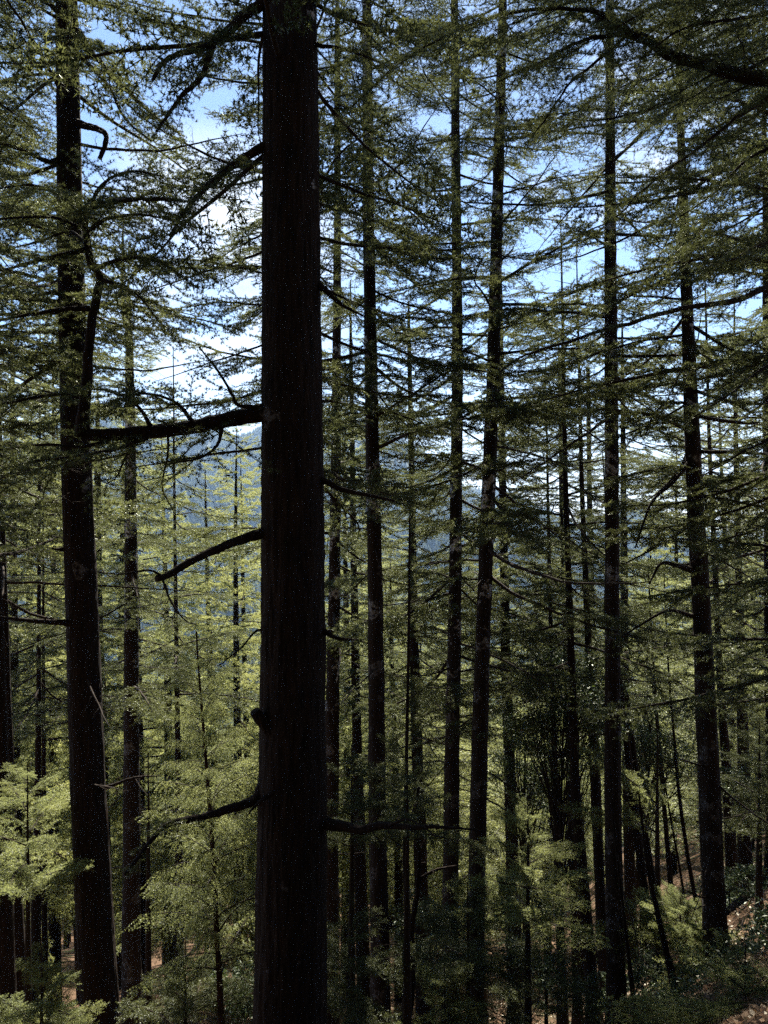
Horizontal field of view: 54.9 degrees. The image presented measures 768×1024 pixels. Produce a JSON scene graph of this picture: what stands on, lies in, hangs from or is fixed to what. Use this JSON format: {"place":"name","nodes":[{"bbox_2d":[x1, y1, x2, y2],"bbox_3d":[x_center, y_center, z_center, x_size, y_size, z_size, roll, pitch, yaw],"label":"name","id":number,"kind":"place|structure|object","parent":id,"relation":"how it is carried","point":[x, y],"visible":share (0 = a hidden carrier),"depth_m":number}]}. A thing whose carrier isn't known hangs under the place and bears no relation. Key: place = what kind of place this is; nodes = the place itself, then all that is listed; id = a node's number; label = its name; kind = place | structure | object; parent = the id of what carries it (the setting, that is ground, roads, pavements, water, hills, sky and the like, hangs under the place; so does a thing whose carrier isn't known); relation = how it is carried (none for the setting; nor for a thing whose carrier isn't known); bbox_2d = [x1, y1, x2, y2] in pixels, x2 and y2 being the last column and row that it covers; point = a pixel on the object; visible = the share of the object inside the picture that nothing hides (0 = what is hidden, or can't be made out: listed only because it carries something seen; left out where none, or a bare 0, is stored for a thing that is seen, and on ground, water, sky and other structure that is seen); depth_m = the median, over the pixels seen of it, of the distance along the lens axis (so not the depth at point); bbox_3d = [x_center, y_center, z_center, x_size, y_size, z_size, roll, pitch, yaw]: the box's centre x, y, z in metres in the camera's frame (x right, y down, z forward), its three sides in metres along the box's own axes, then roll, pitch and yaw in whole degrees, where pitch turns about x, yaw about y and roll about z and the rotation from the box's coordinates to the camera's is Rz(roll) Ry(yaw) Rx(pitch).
{"place":"outdoors","nodes":[
{"label":"outdoors","id":0,"kind":"place"},
{"bbox_2d":[18,433,748,920],"bbox_3d":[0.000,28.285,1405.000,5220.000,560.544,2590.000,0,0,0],"label":"hills","id":1,"kind":"structure","parent":0,"point":[208,445],"depth_m":1037.19},
{"bbox_2d":[2,411,763,822],"bbox_3d":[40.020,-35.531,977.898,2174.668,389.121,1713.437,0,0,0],"label":"hillside forest","id":2,"kind":"object","parent":1,"relation":"on","point":[432,545],"visible":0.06,"depth_m":993.43},
{"bbox_2d":[0,0,767,530],"label":"sky","id":3,"kind":"structure","parent":0,"point":[204,128]},
{"bbox_2d":[41,818,767,1023],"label":"ground","id":4,"kind":"structure","parent":0,"point":[68,953],"depth_m":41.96},
{"bbox_2d":[9,615,34,860],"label":"forest cedar","id":5,"kind":"object","parent":4,"relation":"on","point":[22,758],"visible":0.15,"depth_m":27.67},
{"bbox_2d":[2,378,69,896],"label":"forest cedar","id":6,"kind":"object","parent":4,"relation":"on","point":[25,597],"visible":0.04,"depth_m":47.84},
{"bbox_2d":[6,477,71,899],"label":"forest cedar","id":7,"kind":"object","parent":4,"relation":"on","point":[35,717],"visible":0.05,"depth_m":37.94},
{"bbox_2d":[0,760,93,1008],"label":"cedar sapling","id":8,"kind":"object","parent":4,"relation":"on","point":[27,845],"visible":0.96,"depth_m":10.95},
{"bbox_2d":[0,942,108,1023],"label":"cedar sapling","id":9,"kind":"object","parent":4,"relation":"on","point":[34,1015],"visible":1,"depth_m":9.57},
{"bbox_2d":[47,820,69,949],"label":"forest cedar","id":10,"kind":"object","parent":4,"relation":"on","point":[67,937],"depth_m":66.08},
{"bbox_2d":[0,229,123,1023],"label":"forest cedar","id":11,"kind":"object","parent":4,"relation":"on","point":[62,855],"visible":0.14,"depth_m":29.90},
{"bbox_2d":[6,316,122,1021],"bbox_3d":[-16.073,7.158,34.879,7.105,34.247,7.987,0,0,0],"label":"forest cedar","id":12,"kind":"object","parent":4,"relation":"on","point":[54,930],"visible":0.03,"depth_m":34.76},
{"bbox_2d":[6,436,148,1022],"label":"cedar tree","id":13,"kind":"object","parent":4,"relation":"on","point":[32,684],"visible":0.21,"depth_m":25.95},
{"bbox_2d":[0,319,155,1023],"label":"cedar tree","id":14,"kind":"object","parent":4,"relation":"on","point":[37,695],"visible":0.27,"depth_m":22.89},
{"bbox_2d":[23,409,149,999],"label":"forest cedar","id":15,"kind":"object","parent":4,"relation":"on","point":[119,736],"visible":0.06,"depth_m":41.71},
{"bbox_2d":[0,66,199,1018],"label":"cedar tree","id":16,"kind":"object","parent":4,"relation":"on","point":[19,927],"visible":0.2,"depth_m":17.02},
{"bbox_2d":[0,4,203,1021],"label":"cedar tree","id":17,"kind":"object","parent":4,"relation":"on","point":[8,981],"visible":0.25,"depth_m":12.90},
{"bbox_2d":[22,386,181,874],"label":"cedar tree","id":18,"kind":"object","parent":4,"relation":"on","point":[104,687],"visible":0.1,"depth_m":29.88},
{"bbox_2d":[5,220,233,1023],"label":"cedar tree","id":19,"kind":"object","parent":4,"relation":"on","point":[131,970],"visible":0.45,"depth_m":18.84},
{"bbox_2d":[47,382,196,989],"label":"forest cedar","id":20,"kind":"object","parent":4,"relation":"on","point":[119,956],"visible":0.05,"depth_m":43.81},
{"bbox_2d":[0,0,251,1023],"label":"cedar tree","id":21,"kind":"object","parent":4,"relation":"on","point":[94,908],"visible":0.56,"depth_m":10.80},
{"bbox_2d":[0,0,256,582],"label":"cedar tree","id":22,"kind":"object","parent":4,"relation":"on","point":[26,363],"visible":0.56,"depth_m":10.96},
{"bbox_2d":[65,594,200,955],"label":"forest cedar","id":23,"kind":"object","parent":4,"relation":"on","point":[113,834],"visible":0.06,"depth_m":40.09},
{"bbox_2d":[32,331,245,1023],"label":"forest cedar","id":24,"kind":"object","parent":4,"relation":"on","point":[159,864],"visible":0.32,"depth_m":29.78},
{"bbox_2d":[144,752,151,1023],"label":"bare tree","id":25,"kind":"object","parent":4,"relation":"on","point":[148,967],"visible":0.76,"depth_m":11.96},
{"bbox_2d":[57,349,260,1023],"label":"cedar tree","id":26,"kind":"object","parent":4,"relation":"on","point":[175,620],"visible":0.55,"depth_m":24.89},
{"bbox_2d":[145,776,201,964],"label":"forest cedar","id":27,"kind":"object","parent":4,"relation":"on","point":[153,911],"visible":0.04,"depth_m":51.85},
{"bbox_2d":[109,406,248,1013],"bbox_3d":[-10.252,9.643,35.811,7.513,29.884,6.956,0,0,0],"label":"forest cedar","id":28,"kind":"object","parent":4,"relation":"on","point":[168,945],"visible":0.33,"depth_m":35.75},
{"bbox_2d":[115,941,253,1023],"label":"cedar sapling","id":29,"kind":"object","parent":4,"relation":"on","point":[175,1015],"visible":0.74,"depth_m":9.65},
{"bbox_2d":[120,632,258,1023],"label":"young tree","id":30,"kind":"object","parent":4,"relation":"on","point":[218,936],"visible":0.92,"depth_m":9.45},
{"bbox_2d":[155,669,246,963],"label":"forest cedar","id":31,"kind":"object","parent":4,"relation":"on","point":[223,732],"visible":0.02,"depth_m":47.92},
{"bbox_2d":[146,447,259,985],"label":"forest cedar","id":32,"kind":"object","parent":4,"relation":"on","point":[217,490],"visible":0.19,"depth_m":40.86},
{"bbox_2d":[164,403,260,1001],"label":"forest cedar","id":33,"kind":"object","parent":4,"relation":"on","point":[233,586],"visible":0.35,"depth_m":34.81},
{"bbox_2d":[181,436,260,969],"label":"forest cedar","id":34,"kind":"object","parent":4,"relation":"on","point":[244,659],"visible":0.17,"depth_m":45.82},
{"bbox_2d":[208,949,253,1023],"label":"shrub","id":35,"kind":"object","parent":4,"relation":"on","point":[247,1011],"visible":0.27,"depth_m":10.79},
{"bbox_2d":[0,0,541,1023],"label":"cedar tree","id":36,"kind":"object","parent":4,"relation":"on","point":[288,800],"visible":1,"depth_m":7.69},
{"bbox_2d":[218,562,352,856],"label":"forest cedar","id":37,"kind":"object","parent":4,"relation":"on","point":[258,676],"visible":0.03,"depth_m":41.43},
{"bbox_2d":[92,0,511,560],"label":"cedar tree","id":38,"kind":"object","parent":4,"relation":"on","point":[330,380],"visible":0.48,"depth_m":12.53},
{"bbox_2d":[222,548,390,923],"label":"forest cedar","id":39,"kind":"object","parent":4,"relation":"on","point":[343,866],"visible":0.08,"depth_m":30.50},
{"bbox_2d":[160,0,481,1023],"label":"cedar tree","id":40,"kind":"object","parent":4,"relation":"on","point":[334,582],"visible":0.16,"depth_m":19.84},
{"bbox_2d":[245,280,446,1023],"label":"cedar tree","id":41,"kind":"object","parent":4,"relation":"on","point":[361,901],"visible":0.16,"depth_m":27.84},
{"bbox_2d":[253,400,442,983],"bbox_3d":[-1.836,8.774,36.206,9.817,29.608,9.365,0,0,0],"label":"forest cedar","id":42,"kind":"object","parent":4,"relation":"on","point":[348,681],"visible":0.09,"depth_m":36.20},
{"bbox_2d":[150,0,561,1023],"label":"cedar tree","id":43,"kind":"object","parent":4,"relation":"on","point":[378,856],"visible":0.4,"depth_m":14.86},
{"bbox_2d":[338,525,392,896],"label":"forest cedar","id":44,"kind":"object","parent":4,"relation":"on","point":[362,688],"visible":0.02,"depth_m":51.12},
{"bbox_2d":[326,744,421,1020],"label":"cedar sapling","id":45,"kind":"object","parent":4,"relation":"on","point":[359,803],"visible":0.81,"depth_m":10.47},
{"bbox_2d":[327,888,425,1023],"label":"cedar sapling","id":46,"kind":"object","parent":4,"relation":"on","point":[350,967],"visible":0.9,"depth_m":9.88},
{"bbox_2d":[339,504,432,876],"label":"forest cedar","id":47,"kind":"object","parent":4,"relation":"on","point":[363,591],"visible":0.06,"depth_m":46.47},
{"bbox_2d":[363,590,411,930],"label":"forest cedar","id":48,"kind":"object","parent":4,"relation":"on","point":[391,922],"visible":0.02,"depth_m":58.50},
{"bbox_2d":[338,525,489,1002],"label":"forest cedar","id":49,"kind":"object","parent":4,"relation":"on","point":[397,878],"visible":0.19,"depth_m":32.52},
{"bbox_2d":[375,518,455,1023],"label":"forked tree","id":50,"kind":"object","parent":4,"relation":"on","point":[419,878],"visible":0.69,"depth_m":10.95},
{"bbox_2d":[364,578,469,934],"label":"forest cedar","id":51,"kind":"object","parent":4,"relation":"on","point":[424,650],"visible":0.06,"depth_m":41.46},
{"bbox_2d":[325,309,515,1023],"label":"cedar tree","id":52,"kind":"object","parent":4,"relation":"on","point":[422,1007],"visible":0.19,"depth_m":25.84},
{"bbox_2d":[74,843,767,1023],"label":"undergrowth","id":53,"kind":"object","parent":4,"relation":"on","point":[762,937],"visible":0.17,"depth_m":12.42},
{"bbox_2d":[350,733,502,1023],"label":"cedar sapling","id":54,"kind":"object","parent":4,"relation":"on","point":[394,811],"visible":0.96,"depth_m":9.97},
{"bbox_2d":[389,886,466,1008],"bbox_3d":[0.909,9.737,14.993,1.630,3.953,1.477,0,0,0],"label":"shrub","id":55,"kind":"object","parent":4,"relation":"on","point":[401,918],"visible":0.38,"depth_m":14.98},
{"bbox_2d":[389,962,494,1023],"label":"cedar sapling","id":56,"kind":"object","parent":4,"relation":"on","point":[443,998],"visible":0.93,"depth_m":10.99},
{"bbox_2d":[387,675,501,945],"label":"forest cedar","id":57,"kind":"object","parent":4,"relation":"on","point":[438,875],"visible":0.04,"depth_m":36.72},
{"bbox_2d":[426,627,502,896],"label":"forest cedar","id":58,"kind":"object","parent":4,"relation":"on","point":[461,796],"visible":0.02,"depth_m":45.87},
{"bbox_2d":[382,872,552,1023],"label":"cedar sapling","id":59,"kind":"object","parent":4,"relation":"on","point":[487,963],"visible":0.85,"depth_m":11.90},
{"bbox_2d":[388,535,553,1015],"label":"forest cedar","id":60,"kind":"object","parent":4,"relation":"on","point":[496,860],"visible":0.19,"depth_m":29.51},
{"bbox_2d":[323,0,637,1023],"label":"cedar tree","id":61,"kind":"object","parent":4,"relation":"on","point":[447,714],"visible":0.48,"depth_m":17.84},
{"bbox_2d":[487,619,538,828],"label":"forest cedar","id":62,"kind":"object","parent":4,"relation":"on","point":[493,742],"visible":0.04,"depth_m":71.98},
{"bbox_2d":[465,762,567,969],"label":"forest cedar","id":63,"kind":"object","parent":4,"relation":"on","point":[500,836],"visible":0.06,"depth_m":39.71},
{"bbox_2d":[408,223,626,1023],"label":"cedar tree","id":64,"kind":"object","parent":4,"relation":"on","point":[502,578],"visible":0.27,"depth_m":23.81},
{"bbox_2d":[344,0,705,1023],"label":"cedar tree","id":65,"kind":"object","parent":4,"relation":"on","point":[486,530],"visible":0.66,"depth_m":15.79},
{"bbox_2d":[442,790,611,1023],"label":"cedar sapling","id":66,"kind":"object","parent":4,"relation":"on","point":[527,906],"visible":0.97,"depth_m":11.95},
{"bbox_2d":[487,739,566,920],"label":"forest cedar","id":67,"kind":"object","parent":4,"relation":"on","point":[520,835],"visible":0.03,"depth_m":46.73},
{"bbox_2d":[485,868,570,1009],"bbox_3d":[3.301,11.156,17.995,2.406,4.573,1.921,0,0,0],"label":"shrub","id":68,"kind":"object","parent":4,"relation":"on","point":[539,906],"visible":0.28,"depth_m":17.96},
{"bbox_2d":[488,931,581,1018],"bbox_3d":[2.972,10.210,14.977,2.085,3.249,1.848,0,0,0],"label":"shrub","id":69,"kind":"object","parent":4,"relation":"on","point":[545,967],"visible":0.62,"depth_m":14.85},
{"bbox_2d":[487,712,583,979],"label":"oak tree","id":70,"kind":"object","parent":4,"relation":"on","point":[533,780],"visible":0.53,"depth_m":22.80},
{"bbox_2d":[494,523,588,934],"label":"forest cedar","id":71,"kind":"object","parent":4,"relation":"on","point":[539,735],"visible":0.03,"depth_m":51.15},
{"bbox_2d":[436,382,648,1023],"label":"cedar tree","id":72,"kind":"object","parent":4,"relation":"on","point":[577,959],"visible":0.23,"depth_m":23.90},
{"bbox_2d":[487,936,605,1023],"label":"cedar sapling","id":73,"kind":"object","parent":4,"relation":"on","point":[556,1009],"visible":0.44,"depth_m":15.93},
{"bbox_2d":[326,0,767,287],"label":"cedar tree","id":74,"kind":"object","parent":4,"relation":"on","point":[718,68],"visible":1,"depth_m":5.20},
{"bbox_2d":[487,605,622,956],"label":"forest cedar","id":75,"kind":"object","parent":4,"relation":"on","point":[547,871],"visible":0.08,"depth_m":42.64},
{"bbox_2d":[431,355,693,1023],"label":"cedar tree","id":76,"kind":"object","parent":4,"relation":"on","point":[547,504],"visible":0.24,"depth_m":21.86},
{"bbox_2d":[489,637,637,1023],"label":"oak tree","id":77,"kind":"object","parent":4,"relation":"on","point":[562,797],"visible":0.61,"depth_m":19.83},
{"bbox_2d":[493,356,640,984],"bbox_3d":[8.475,7.770,34.284,7.664,30.000,7.728,0,0,0],"label":"cedar tree","id":78,"kind":"object","parent":4,"relation":"on","point":[578,600],"visible":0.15,"depth_m":33.75},
{"bbox_2d":[543,675,622,882],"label":"forest cedar","id":79,"kind":"object","parent":4,"relation":"on","point":[587,837],"visible":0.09,"depth_m":54.39},
{"bbox_2d":[562,969,605,1023],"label":"shrub","id":80,"kind":"object","parent":4,"relation":"on","point":[601,992],"visible":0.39,"depth_m":18.13},
{"bbox_2d":[432,213,739,1023],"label":"cedar tree","id":81,"kind":"object","parent":4,"relation":"on","point":[589,961],"visible":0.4,"depth_m":18.85},
{"bbox_2d":[405,0,767,1023],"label":"cedar tree","id":82,"kind":"object","parent":4,"relation":"on","point":[617,972],"visible":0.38,"depth_m":14.87},
{"bbox_2d":[525,369,670,962],"bbox_3d":[9.969,7.766,35.963,7.733,29.600,7.600,0,0,0],"label":"cedar tree","id":83,"kind":"object","parent":4,"relation":"on","point":[589,427],"visible":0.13,"depth_m":35.85},
{"bbox_2d":[467,251,735,1013],"bbox_3d":[6.127,3.570,21.160,7.612,22.440,5.714,0,0,0],"label":"cedar tree","id":84,"kind":"object","parent":4,"relation":"on","point":[598,864],"visible":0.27,"depth_m":20.89},
{"bbox_2d":[557,713,669,982],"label":"tree","id":85,"kind":"object","parent":4,"relation":"on","point":[642,789],"visible":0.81,"depth_m":17.50},
{"bbox_2d":[545,317,693,969],"bbox_3d":[9.585,5.418,30.439,7.055,27.200,7.829,0,0,0],"label":"cedar tree","id":86,"kind":"object","parent":4,"relation":"on","point":[629,855],"visible":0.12,"depth_m":29.83},
{"bbox_2d":[600,451,653,971],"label":"bare tree","id":87,"kind":"object","parent":4,"relation":"on","point":[641,868],"visible":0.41,"depth_m":19.91},
{"bbox_2d":[489,0,767,742],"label":"cedar tree","id":88,"kind":"object","parent":4,"relation":"on","point":[750,363],"visible":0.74,"depth_m":11.43},
{"bbox_2d":[502,0,767,967],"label":"cedar tree","id":89,"kind":"object","parent":4,"relation":"on","point":[712,888],"visible":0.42,"depth_m":13.86},
{"bbox_2d":[600,727,673,1022],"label":"bare tree","id":90,"kind":"object","parent":4,"relation":"on","point":[630,970],"visible":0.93,"depth_m":12.98},
{"bbox_2d":[620,637,663,955],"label":"bare tree","id":91,"kind":"object","parent":4,"relation":"on","point":[635,763],"visible":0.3,"depth_m":20.92},
{"bbox_2d":[585,708,698,873],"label":"forest cedar","id":92,"kind":"object","parent":4,"relation":"on","point":[652,846],"visible":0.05,"depth_m":50.28},
{"bbox_2d":[590,550,697,903],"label":"forest cedar","id":93,"kind":"object","parent":4,"relation":"on","point":[636,873],"visible":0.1,"depth_m":42.72},
{"bbox_2d":[626,945,665,996],"bbox_3d":[6.077,10.457,17.065,1.333,1.184,1.570,0,0,0],"label":"shrub","id":94,"kind":"object","parent":4,"relation":"on","point":[644,976],"visible":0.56,"depth_m":16.86},
{"bbox_2d":[619,509,691,813],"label":"forest cedar","id":95,"kind":"object","parent":4,"relation":"on","point":[650,552],"visible":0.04,"depth_m":58.97},
{"bbox_2d":[596,687,723,971],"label":"oak tree","id":96,"kind":"object","parent":4,"relation":"on","point":[647,744],"visible":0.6,"depth_m":22.63},
{"bbox_2d":[629,794,697,999],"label":"bare tree","id":97,"kind":"object","parent":4,"relation":"on","point":[667,956],"visible":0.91,"depth_m":12.96},
{"bbox_2d":[588,880,743,988],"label":"cedar sapling","id":98,"kind":"object","parent":4,"relation":"on","point":[690,935],"visible":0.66,"depth_m":14.70},
{"bbox_2d":[648,556,685,939],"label":"bare tree","id":99,"kind":"object","parent":4,"relation":"on","point":[667,852],"visible":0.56,"depth_m":23.95},
{"bbox_2d":[645,661,699,900],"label":"bare tree","id":100,"kind":"object","parent":4,"relation":"on","point":[680,872],"visible":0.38,"depth_m":22.98},
{"bbox_2d":[647,573,698,916],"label":"bare tree","id":101,"kind":"object","parent":4,"relation":"on","point":[690,871],"visible":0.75,"depth_m":21.96},
{"bbox_2d":[588,1,767,888],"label":"cedar tree","id":102,"kind":"object","parent":4,"relation":"on","point":[762,310],"visible":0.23,"depth_m":19.97},
{"bbox_2d":[593,928,767,1023],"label":"cedar sapling","id":103,"kind":"object","parent":4,"relation":"on","point":[709,1011],"visible":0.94,"depth_m":9.20},
{"bbox_2d":[598,274,763,903],"bbox_3d":[11.333,2.122,24.167,8.834,22.400,8.744,0,0,0],"label":"cedar tree","id":104,"kind":"object","parent":4,"relation":"on","point":[724,734],"visible":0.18,"depth_m":23.94},
{"bbox_2d":[630,427,736,875],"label":"forest cedar","id":105,"kind":"object","parent":4,"relation":"on","point":[673,856],"visible":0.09,"depth_m":46.82},
{"bbox_2d":[637,289,763,889],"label":"cedar tree","id":106,"kind":"object","parent":4,"relation":"on","point":[744,856],"visible":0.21,"depth_m":25.83},
{"bbox_2d":[639,605,765,875],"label":"forest cedar","id":107,"kind":"object","parent":4,"relation":"on","point":[694,810],"visible":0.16,"depth_m":30.95},
{"bbox_2d":[655,348,764,842],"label":"forest cedar","id":108,"kind":"object","parent":4,"relation":"on","point":[673,582],"visible":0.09,"depth_m":36.62},
{"bbox_2d":[685,486,763,837],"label":"forest cedar","id":109,"kind":"object","parent":4,"relation":"on","point":[745,629],"visible":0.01,"depth_m":46.91},
{"bbox_2d":[691,764,764,904],"bbox_3d":[9.347,8.914,20.101,1.863,4.031,1.784,0,0,0],"label":"shrub","id":110,"kind":"object","parent":4,"relation":"on","point":[729,771],"visible":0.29,"depth_m":20.05},
{"bbox_2d":[694,708,767,922],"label":"cedar sapling","id":111,"kind":"object","parent":4,"relation":"on","point":[758,797],"visible":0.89,"depth_m":14.96},
{"bbox_2d":[726,887,753,916],"bbox_3d":[9.781,10.388,19.741,2.388,0.710,1.769,0,0,0],"label":"fallen log","id":112,"kind":"object","parent":4,"relation":"on","point":[733,905],"visible":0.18,"depth_m":19.32},
{"bbox_2d":[717,511,764,849],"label":"forest cedar","id":113,"kind":"object","parent":4,"relation":"on","point":[753,842],"visible":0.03,"depth_m":43.31},
{"bbox_2d":[724,863,767,897],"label":"shrub","id":114,"kind":"object","parent":4,"relation":"on","point":[738,878],"visible":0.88,"depth_m":16.99},
{"bbox_2d":[729,635,765,807],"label":"forest cedar","id":115,"kind":"object","parent":4,"relation":"on","point":[753,733],"visible":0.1,"depth_m":32.92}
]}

